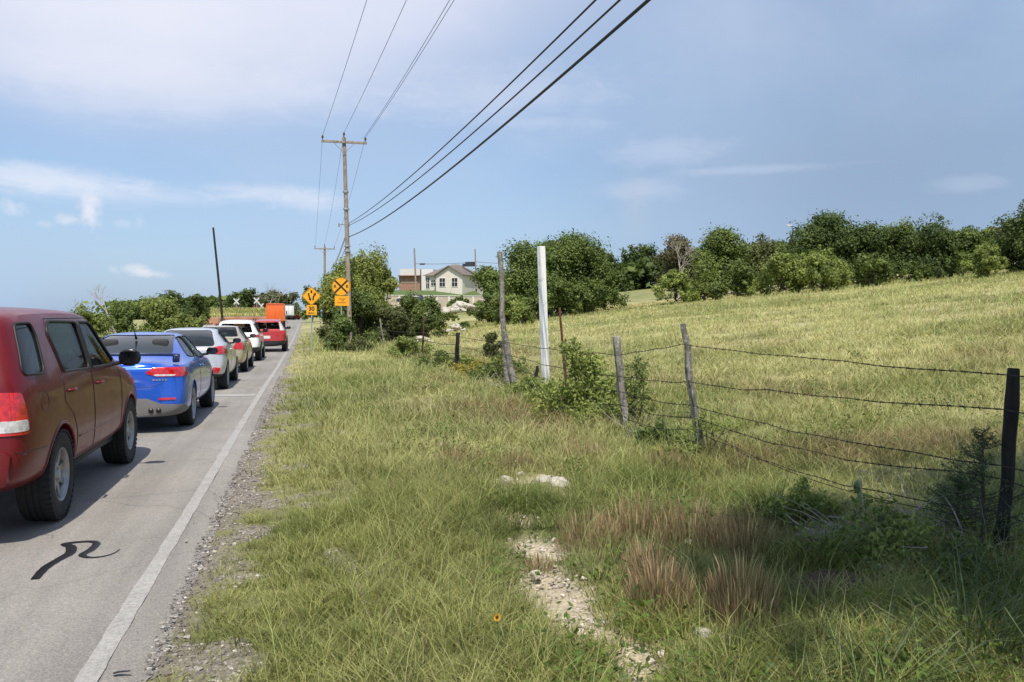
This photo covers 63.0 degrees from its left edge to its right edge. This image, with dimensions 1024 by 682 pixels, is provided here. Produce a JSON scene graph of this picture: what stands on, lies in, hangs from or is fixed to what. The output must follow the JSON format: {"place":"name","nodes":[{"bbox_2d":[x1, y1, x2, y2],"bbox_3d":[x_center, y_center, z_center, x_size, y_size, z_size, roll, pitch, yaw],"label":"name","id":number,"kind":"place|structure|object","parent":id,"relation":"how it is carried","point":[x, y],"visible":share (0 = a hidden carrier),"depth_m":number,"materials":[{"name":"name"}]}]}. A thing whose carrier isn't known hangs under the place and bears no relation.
{"place":"outdoors","nodes":[
{"label":"outdoors","id":0,"kind":"place"},
{"bbox_2d":[0,318,302,681],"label":"road","id":1,"kind":"structure","parent":0,"point":[57,618],"depth_m":6.12,"materials":[{"name":"asphalt"}]},
{"bbox_2d":[0,307,140,520],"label":"suv","id":2,"kind":"object","parent":1,"relation":"on","point":[61,415],"visible":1,"depth_m":6.71,"materials":[{"name":"metal"}]},
{"bbox_2d":[31,540,119,578],"bbox_3d":[-2.950,1.474,5.707,0.446,0.004,0.912,0,2,-14],"label":"tar strip","id":3,"kind":"object","parent":1,"relation":"on","point":[71,549],"visible":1,"depth_m":5.77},
{"bbox_2d":[88,320,217,424],"bbox_3d":[-5.996,0.436,13.742,2.060,1.622,4.436,0,2,-14],"label":"coupe","id":4,"kind":"object","parent":1,"relation":"on","point":[172,373],"visible":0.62,"depth_m":12.34,"materials":[{"name":"metal"}]},
{"bbox_2d":[74,322,299,681],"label":"road edge line","id":5,"kind":"object","parent":1,"relation":"on","point":[93,668],"visible":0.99,"depth_m":5.24,"materials":[{"name":"white paint"}]},
{"bbox_2d":[164,328,240,388],"bbox_3d":[-7.717,0.368,20.329,2.056,1.401,4.059,0,2,-14],"label":"hatchback","id":6,"kind":"object","parent":1,"relation":"on","point":[224,362],"visible":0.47,"depth_m":19.00,"materials":[{"name":"metal"}]},
{"bbox_2d":[201,325,255,371],"bbox_3d":[-9.430,0.210,27.133,2.056,1.434,4.658,0,2,-14],"label":"car","id":7,"kind":"object","parent":1,"relation":"on","point":[244,351],"visible":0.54,"depth_m":26.25,"materials":[{"name":"metal"}]},
{"bbox_2d":[216,319,267,359],"bbox_3d":[-11.092,-0.089,34.062,2.164,1.653,4.361,0,2,-14],"label":"suv","id":8,"kind":"object","parent":1,"relation":"on","point":[258,340],"visible":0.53,"depth_m":32.67,"materials":[{"name":"metal"}]},
{"bbox_2d":[254,318,290,350],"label":"suv","id":9,"kind":"object","parent":1,"relation":"on","point":[276,334],"visible":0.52,"depth_m":40.95,"materials":[{"name":"metal"}]},
{"bbox_2d":[266,303,286,327],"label":"truck","id":10,"kind":"object","parent":1,"relation":"on","point":[275,311],"visible":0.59,"depth_m":89.98,"materials":[{"name":"orange paint"}]},
{"bbox_2d":[210,313,264,316],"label":"railway bank","id":11,"kind":"structure","parent":0,"point":[239,314],"depth_m":106.93,"materials":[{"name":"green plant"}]},
{"bbox_2d":[188,306,265,319],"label":"bank grass","id":12,"kind":"structure","parent":11,"relation":"on","point":[259,311],"depth_m":107.39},
{"bbox_2d":[135,376,422,681],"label":"gravel","id":13,"kind":"structure","parent":0,"point":[166,660],"depth_m":5.54,"materials":[{"name":"gravel"}]},
{"bbox_2d":[373,290,481,300],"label":"terrace","id":14,"kind":"structure","parent":0,"point":[427,292],"depth_m":147.14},
{"bbox_2d":[398,269,435,289],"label":"shop building","id":15,"kind":"structure","parent":14,"relation":"on","point":[407,279],"depth_m":153.66,"materials":[{"name":"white brick"}]},
{"bbox_2d":[422,262,482,294],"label":"house","id":16,"kind":"structure","parent":14,"relation":"on","point":[454,278],"depth_m":148.92,"materials":[{"name":"beige paint"}]},
{"bbox_2d":[426,438,487,470],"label":"bunch grass","id":17,"kind":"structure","parent":0,"point":[456,451],"depth_m":8.60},
{"bbox_2d":[0,0,1023,316],"label":"sky","id":18,"kind":"structure","parent":0,"point":[131,131],"materials":[{"name":"blue"}]},
{"bbox_2d":[494,443,539,472],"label":"bunch grass","id":19,"kind":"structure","parent":0,"point":[517,459],"depth_m":8.42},
{"bbox_2d":[48,261,1023,681],"bbox_3d":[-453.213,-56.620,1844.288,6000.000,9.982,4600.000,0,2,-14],"label":"ground","id":20,"kind":"structure","parent":0,"point":[636,297],"depth_m":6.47,"materials":[{"name":"plant"}]},
{"bbox_2d":[68,303,115,347],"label":"bush","id":21,"kind":"object","parent":20,"relation":"on","point":[98,322],"visible":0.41,"depth_m":39.78,"materials":[{"name":"green plant"}]},
{"bbox_2d":[104,298,137,333],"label":"bush","id":22,"kind":"object","parent":20,"relation":"on","point":[123,314],"visible":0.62,"depth_m":45.60,"materials":[{"name":"green plant"}]},
{"bbox_2d":[128,295,182,331],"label":"bush","id":23,"kind":"object","parent":20,"relation":"on","point":[161,314],"visible":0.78,"depth_m":41.59,"materials":[{"name":"green plant"}]},
{"bbox_2d":[136,290,193,327],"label":"tree","id":24,"kind":"object","parent":20,"relation":"on","point":[183,306],"visible":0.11,"depth_m":51.61,"materials":[{"name":"green plant"}]},
{"bbox_2d":[167,311,207,327],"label":"bush","id":25,"kind":"object","parent":20,"relation":"on","point":[185,320],"visible":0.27,"depth_m":43.87,"materials":[{"name":"green plant"}]},
{"bbox_2d":[74,295,301,319],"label":"woods","id":26,"kind":"object","parent":20,"relation":"on","point":[132,303],"visible":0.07,"depth_m":218.35,"materials":[{"name":"green plant"}]},
{"bbox_2d":[187,293,210,322],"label":"tree","id":27,"kind":"object","parent":20,"relation":"on","point":[197,299],"visible":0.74,"depth_m":94.52,"materials":[{"name":"green plant"}]},
{"bbox_2d":[224,287,259,307],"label":"tree","id":28,"kind":"object","parent":20,"relation":"on","point":[246,298],"visible":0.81,"depth_m":163.50,"materials":[{"name":"green plant"}]},
{"bbox_2d":[302,287,320,352],"bbox_3d":[-9.236,-0.860,38.511,0.855,3.275,0.060,0,2,-13],"label":"road sign","id":29,"kind":"object","parent":20,"relation":"on","point":[311,296],"visible":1,"depth_m":38.46,"materials":[{"name":"metal"}]},
{"bbox_2d":[331,277,350,313],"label":"road sign","id":30,"kind":"object","parent":20,"relation":"on","point":[341,286],"visible":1,"depth_m":40.94,"materials":[{"name":"metal"}]},
{"bbox_2d":[322,314,361,350],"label":"bush","id":31,"kind":"object","parent":20,"relation":"on","point":[342,326],"visible":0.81,"depth_m":39.27,"materials":[{"name":"green plant"}]},
{"bbox_2d":[321,132,366,342],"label":"utility pole","id":32,"kind":"object","parent":20,"relation":"on","point":[347,250],"visible":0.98,"depth_m":48.67,"materials":[{"name":"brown wood"}]},
{"bbox_2d":[350,0,596,222],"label":"telephone cable","id":33,"kind":"object","parent":32,"relation":"attached to","point":[559,35],"visible":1,"depth_m":17.14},
{"bbox_2d":[350,0,620,224],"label":"telephone cable","id":34,"kind":"object","parent":32,"relation":"attached to","point":[575,40],"visible":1,"depth_m":16.07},
{"bbox_2d":[349,0,650,236],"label":"telephone cable","id":35,"kind":"object","parent":32,"relation":"attached to","point":[619,25],"visible":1,"depth_m":13.77,"materials":[{"name":"rubber"}]},
{"bbox_2d":[323,288,386,342],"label":"bush","id":36,"kind":"object","parent":20,"relation":"on","point":[362,303],"visible":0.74,"depth_m":49.36,"materials":[{"name":"green plant"}]},
{"bbox_2d":[316,241,397,323],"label":"tree","id":37,"kind":"object","parent":20,"relation":"on","point":[362,272],"visible":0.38,"depth_m":52.11,"materials":[{"name":"green plant"}]},
{"bbox_2d":[369,263,399,306],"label":"tree","id":38,"kind":"object","parent":20,"relation":"on","point":[386,276],"visible":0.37,"depth_m":53.71,"materials":[{"name":"green plant"}]},
{"bbox_2d":[360,303,434,341],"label":"bush","id":39,"kind":"object","parent":20,"relation":"on","point":[394,318],"visible":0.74,"depth_m":49.64,"materials":[{"name":"green plant"}]},
{"bbox_2d":[394,290,441,331],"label":"bush","id":40,"kind":"object","parent":20,"relation":"on","point":[413,306],"visible":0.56,"depth_m":61.34,"materials":[{"name":"green plant"}]},
{"bbox_2d":[406,312,448,336],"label":"bush","id":41,"kind":"object","parent":20,"relation":"on","point":[430,321],"visible":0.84,"depth_m":49.80,"materials":[{"name":"green plant"}]},
{"bbox_2d":[413,349,454,368],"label":"weed","id":42,"kind":"object","parent":20,"relation":"on","point":[440,358],"visible":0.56,"depth_m":24.93,"materials":[{"name":"green plant"}]},
{"bbox_2d":[385,295,484,313],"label":"retaining wall","id":43,"kind":"structure","parent":20,"relation":"on","point":[443,300],"depth_m":144.28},
{"bbox_2d":[469,265,509,315],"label":"tree","id":44,"kind":"object","parent":20,"relation":"on","point":[484,277],"visible":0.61,"depth_m":72.95,"materials":[{"name":"green plant"}]},
{"bbox_2d":[473,288,505,322],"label":"bush","id":45,"kind":"object","parent":20,"relation":"on","point":[486,310],"visible":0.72,"depth_m":65.41,"materials":[{"name":"green plant"}]},
{"bbox_2d":[467,357,515,382],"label":"weed","id":46,"kind":"object","parent":20,"relation":"on","point":[494,366],"visible":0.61,"depth_m":18.91,"materials":[{"name":"green plant"}]},
{"bbox_2d":[481,331,501,358],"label":"bush","id":47,"kind":"object","parent":20,"relation":"on","point":[490,346],"visible":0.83,"depth_m":26.85,"materials":[{"name":"green plant"}]},
{"bbox_2d":[497,251,509,386],"bbox_3d":[-0.177,-0.384,17.597,0.275,2.992,0.173,0,2,-14],"label":"wooden pole","id":48,"kind":"object","parent":20,"relation":"on","point":[502,296],"visible":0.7,"depth_m":17.54,"materials":[{"name":"grey wood"}]},
{"bbox_2d":[490,292,528,324],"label":"bush","id":49,"kind":"object","parent":20,"relation":"on","point":[511,302],"visible":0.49,"depth_m":57.70,"materials":[{"name":"green plant"}]},
{"bbox_2d":[476,478,563,518],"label":"grass tuft","id":50,"kind":"object","parent":20,"relation":"on","point":[514,502],"visible":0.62,"depth_m":6.66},
{"bbox_2d":[510,304,535,324],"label":"bush","id":51,"kind":"object","parent":20,"relation":"on","point":[524,314],"visible":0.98,"depth_m":53.73,"materials":[{"name":"green plant"}]},
{"bbox_2d":[500,376,547,396],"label":"weed","id":52,"kind":"object","parent":20,"relation":"on","point":[531,381],"visible":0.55,"depth_m":15.61,"materials":[{"name":"green plant"}]},
{"bbox_2d":[492,234,574,314],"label":"tree","id":53,"kind":"object","parent":20,"relation":"on","point":[521,273],"visible":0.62,"depth_m":64.80,"materials":[{"name":"green plant"}]},
{"bbox_2d":[537,246,549,384],"bbox_3d":[0.655,-0.432,17.282,0.156,3.039,0.156,-3,2,-14],"label":"white post","id":54,"kind":"object","parent":20,"relation":"on","point":[543,313],"visible":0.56,"depth_m":17.23,"materials":[{"name":"paint"}]},
{"bbox_2d":[524,272,574,317],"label":"bush","id":55,"kind":"object","parent":20,"relation":"on","point":[557,293],"visible":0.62,"depth_m":62.43,"materials":[{"name":"green plant"}]},
{"bbox_2d":[527,383,577,415],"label":"weed","id":56,"kind":"object","parent":20,"relation":"on","point":[542,404],"visible":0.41,"depth_m":12.55,"materials":[{"name":"green plant"}]},
{"bbox_2d":[545,228,614,311],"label":"tree","id":57,"kind":"object","parent":20,"relation":"on","point":[585,253],"visible":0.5,"depth_m":66.67,"materials":[{"name":"green plant"}]},
{"bbox_2d":[540,337,633,416],"bbox_3d":[1.144,0.565,12.332,1.356,1.247,1.123,0,2,-14],"label":"vine","id":58,"kind":"object","parent":20,"relation":"on","point":[584,383],"visible":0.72,"depth_m":12.34,"materials":[{"name":"green plant"}]},
{"bbox_2d":[567,280,609,313],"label":"bush","id":59,"kind":"object","parent":20,"relation":"on","point":[591,301],"visible":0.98,"depth_m":63.52,"materials":[{"name":"green plant"}]},
{"bbox_2d":[570,397,620,427],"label":"weed","id":60,"kind":"object","parent":20,"relation":"on","point":[599,406],"visible":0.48,"depth_m":11.60,"materials":[{"name":"green plant"}]},
{"bbox_2d":[583,258,630,310],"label":"tree","id":61,"kind":"object","parent":20,"relation":"on","point":[604,273],"visible":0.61,"depth_m":66.41,"materials":[{"name":"green plant"}]},
{"bbox_2d":[609,351,659,423],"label":"vine","id":62,"kind":"object","parent":20,"relation":"on","point":[636,390],"visible":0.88,"depth_m":11.40,"materials":[{"name":"green plant"}]},
{"bbox_2d":[619,242,659,288],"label":"tree","id":63,"kind":"object","parent":20,"relation":"on","point":[634,254],"visible":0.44,"depth_m":197.35,"materials":[{"name":"green plant"}]},
{"bbox_2d":[439,445,859,681],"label":"limestone rubble","id":64,"kind":"object","parent":20,"relation":"on","point":[562,595],"visible":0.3,"depth_m":4.80,"materials":[{"name":"stone"}]},
{"bbox_2d":[600,455,705,492],"bbox_3d":[1.276,1.187,7.534,1.020,0.326,1.081,0,2,-14],"label":"grass tuft","id":65,"kind":"object","parent":20,"relation":"on","point":[658,479],"visible":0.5,"depth_m":7.54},
{"bbox_2d":[633,417,681,443],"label":"weed","id":66,"kind":"object","parent":20,"relation":"on","point":[655,432],"visible":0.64,"depth_m":9.97,"materials":[{"name":"green plant"}]},
{"bbox_2d":[618,543,699,622],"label":"bunch grass","id":67,"kind":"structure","parent":20,"relation":"on","point":[651,581],"depth_m":4.35,"materials":[{"name":"plant"}]},
{"bbox_2d":[319,227,1023,317],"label":"woods","id":68,"kind":"object","parent":20,"relation":"on","point":[640,268],"visible":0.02,"depth_m":190.84,"materials":[{"name":"green plant"}]},
{"bbox_2d":[650,233,699,297],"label":"tree","id":69,"kind":"object","parent":20,"relation":"on","point":[669,254],"visible":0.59,"depth_m":81.45,"materials":[{"name":"green plant"}]},
{"bbox_2d":[651,268,702,303],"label":"bush","id":70,"kind":"object","parent":20,"relation":"on","point":[673,280],"visible":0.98,"depth_m":63.44,"materials":[{"name":"green plant"}]},
{"bbox_2d":[653,434,706,463],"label":"weed","id":71,"kind":"object","parent":20,"relation":"on","point":[671,447],"visible":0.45,"depth_m":8.64,"materials":[{"name":"green plant"}]},
{"bbox_2d":[347,321,1023,681],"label":"weeds","id":72,"kind":"object","parent":20,"relation":"on","point":[580,658],"visible":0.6,"depth_m":4.49,"materials":[{"name":"green plant"}]},
{"bbox_2d":[374,316,1023,558],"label":"barbed wire fence","id":73,"kind":"object","parent":20,"relation":"on","point":[1011,409],"visible":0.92,"depth_m":6.51,"materials":[{"name":"grey wood"}]},
{"bbox_2d":[680,405,738,455],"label":"vine","id":74,"kind":"object","parent":20,"relation":"on","point":[709,427],"visible":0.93,"depth_m":8.77,"materials":[{"name":"green plant"}]},
{"bbox_2d":[685,222,767,290],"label":"tree","id":75,"kind":"object","parent":20,"relation":"on","point":[721,247],"visible":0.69,"depth_m":74.60,"materials":[{"name":"green plant"}]},
{"bbox_2d":[697,549,784,632],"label":"bunch grass","id":76,"kind":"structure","parent":20,"relation":"on","point":[734,602],"depth_m":4.20,"materials":[{"name":"plant"}]},
{"bbox_2d":[702,504,780,568],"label":"bunch grass","id":77,"kind":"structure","parent":20,"relation":"on","point":[743,532],"depth_m":5.31,"materials":[{"name":"plant"}]},
{"bbox_2d":[707,259,778,297],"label":"bush","id":78,"kind":"object","parent":20,"relation":"on","point":[738,285],"visible":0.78,"depth_m":63.64,"materials":[{"name":"green plant"}]},
{"bbox_2d":[725,233,784,287],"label":"tree","id":79,"kind":"object","parent":20,"relation":"on","point":[762,250],"visible":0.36,"depth_m":76.68,"materials":[{"name":"green plant"}]},
{"bbox_2d":[713,463,838,517],"bbox_3d":[1.987,1.155,6.413,1.108,0.429,1.003,0,2,-14],"label":"grass tuft","id":80,"kind":"object","parent":20,"relation":"on","point":[753,495],"visible":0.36,"depth_m":6.47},
{"bbox_2d":[750,251,812,294],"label":"bush","id":81,"kind":"object","parent":20,"relation":"on","point":[783,265],"visible":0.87,"depth_m":59.20,"materials":[{"name":"green plant"}]},
{"bbox_2d":[758,474,848,526],"bbox_3d":[2.119,1.170,6.095,0.702,0.349,0.451,-1,2,-31],"label":"weed","id":82,"kind":"object","parent":20,"relation":"on","point":[801,491],"visible":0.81,"depth_m":6.00,"materials":[{"name":"green plant"}]},
{"bbox_2d":[739,500,871,579],"bbox_3d":[1.779,1.201,5.053,0.920,0.449,0.982,0,2,-14],"label":"grass tuft","id":83,"kind":"object","parent":20,"relation":"on","point":[807,564],"visible":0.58,"depth_m":4.96,"materials":[{"name":"plant"}]},
{"bbox_2d":[780,208,858,285],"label":"tree","id":84,"kind":"object","parent":20,"relation":"on","point":[815,233],"visible":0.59,"depth_m":64.66,"materials":[{"name":"green plant"}]},
{"bbox_2d":[792,245,853,291],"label":"bush","id":85,"kind":"object","parent":20,"relation":"on","point":[824,265],"visible":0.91,"depth_m":57.22,"materials":[{"name":"green plant"}]},
{"bbox_2d":[786,568,871,598],"bbox_3d":[1.825,1.372,4.788,0.611,0.123,0.396,0,2,-14],"label":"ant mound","id":86,"kind":"object","parent":20,"relation":"on","point":[823,575],"visible":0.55,"depth_m":4.72,"materials":[{"name":"soil"}]},
{"bbox_2d":[789,483,913,570],"bbox_3d":[2.134,1.151,5.215,0.546,0.484,0.895,2,2,44],"label":"weed","id":87,"kind":"object","parent":20,"relation":"on","point":[881,516],"visible":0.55,"depth_m":5.12,"materials":[{"name":"green plant"}]},
{"bbox_2d":[825,220,896,280],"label":"tree","id":88,"kind":"object","parent":20,"relation":"on","point":[865,239],"visible":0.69,"depth_m":63.17,"materials":[{"name":"green plant"}]},
{"bbox_2d":[837,252,904,286],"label":"bush","id":89,"kind":"object","parent":20,"relation":"on","point":[865,263],"visible":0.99,"depth_m":56.45,"materials":[{"name":"green plant"}]},
{"bbox_2d":[724,575,1023,681],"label":"long grass","id":90,"kind":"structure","parent":20,"relation":"on","point":[924,679],"depth_m":3.43,"materials":[{"name":"plant"}]},
{"bbox_2d":[762,469,1023,590],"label":"dead brush","id":91,"kind":"object","parent":20,"relation":"on","point":[835,517],"visible":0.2,"depth_m":5.44,"materials":[{"name":"grey wood"}]},
{"bbox_2d":[847,511,942,568],"bbox_3d":[2.374,1.209,5.089,0.734,0.358,0.410,-1,2,-33],"label":"weed","id":92,"kind":"object","parent":20,"relation":"on","point":[908,535],"visible":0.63,"depth_m":5.00,"materials":[{"name":"green plant"}]},
{"bbox_2d":[871,216,932,278],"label":"tree","id":93,"kind":"object","parent":20,"relation":"on","point":[901,230],"visible":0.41,"depth_m":64.82,"materials":[{"name":"green plant"}]},
{"bbox_2d":[892,260,934,281],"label":"bush","id":94,"kind":"object","parent":20,"relation":"on","point":[908,267],"visible":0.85,"depth_m":56.42,"materials":[{"name":"green plant"}]},
{"bbox_2d":[889,211,965,274],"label":"tree","id":95,"kind":"object","parent":20,"relation":"on","point":[933,248],"visible":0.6,"depth_m":62.87,"materials":[{"name":"green plant"}]},
{"bbox_2d":[839,527,1023,679],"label":"long grass","id":96,"kind":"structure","parent":20,"relation":"on","point":[1009,626],"depth_m":3.78,"materials":[{"name":"plant"}]},
{"bbox_2d":[865,508,1023,616],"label":"long grass","id":97,"kind":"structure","parent":20,"relation":"on","point":[994,575],"depth_m":4.50,"materials":[{"name":"plant"}]},
{"bbox_2d":[923,256,966,277],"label":"bush","id":98,"kind":"object","parent":20,"relation":"on","point":[945,267],"visible":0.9,"depth_m":56.31,"materials":[{"name":"green plant"}]},
{"bbox_2d":[919,530,999,587],"bbox_3d":[2.566,1.273,4.787,0.426,0.306,0.573,1,2,27],"label":"weed","id":99,"kind":"object","parent":20,"relation":"on","point":[947,545],"visible":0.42,"depth_m":4.71,"materials":[{"name":"green plant"}]},
{"bbox_2d":[919,473,1013,536],"bbox_3d":[2.976,1.112,5.498,0.566,0.522,0.537,1,2,36],"label":"juniper","id":100,"kind":"object","parent":20,"relation":"on","point":[960,487],"visible":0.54,"depth_m":5.52,"materials":[{"name":"green plant"}]},
{"bbox_2d":[940,225,995,272],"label":"tree","id":101,"kind":"object","parent":20,"relation":"on","point":[972,237],"visible":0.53,"depth_m":61.06,"materials":[{"name":"green plant"}]},
{"bbox_2d":[925,425,1023,548],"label":"juniper","id":102,"kind":"object","parent":20,"relation":"on","point":[984,443],"visible":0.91,"depth_m":5.18,"materials":[{"name":"green plant"}]},
{"bbox_2d":[960,243,1009,277],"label":"bush","id":103,"kind":"object","parent":20,"relation":"on","point":[986,263],"visible":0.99,"depth_m":50.59,"materials":[{"name":"green plant"}]},
{"bbox_2d":[975,199,1023,269],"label":"tree","id":104,"kind":"object","parent":20,"relation":"on","point":[1011,248],"visible":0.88,"depth_m":53.02,"materials":[{"name":"green plant"}]},
{"bbox_2d":[554,431,610,460],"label":"bunch grass","id":105,"kind":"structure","parent":0,"point":[583,449],"depth_m":8.89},
{"bbox_2d":[550,507,623,556],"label":"bunch grass","id":106,"kind":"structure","parent":0,"point":[572,527],"depth_m":5.60,"materials":[{"name":"plant"}]},
{"bbox_2d":[589,487,688,547],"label":"bunch grass","id":107,"kind":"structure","parent":0,"point":[646,532],"depth_m":5.75,"materials":[{"name":"plant"}]},
{"bbox_2d":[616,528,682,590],"bbox_3d":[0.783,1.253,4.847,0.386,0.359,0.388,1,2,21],"label":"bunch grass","id":108,"kind":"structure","parent":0,"point":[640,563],"depth_m":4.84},
{"bbox_2d":[642,441,695,473],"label":"bunch grass","id":109,"kind":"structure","parent":0,"point":[669,458],"depth_m":8.23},
{"bbox_2d":[645,487,733,556],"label":"bunch grass","id":110,"kind":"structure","parent":0,"point":[690,531],"depth_m":5.53,"materials":[{"name":"plant"}]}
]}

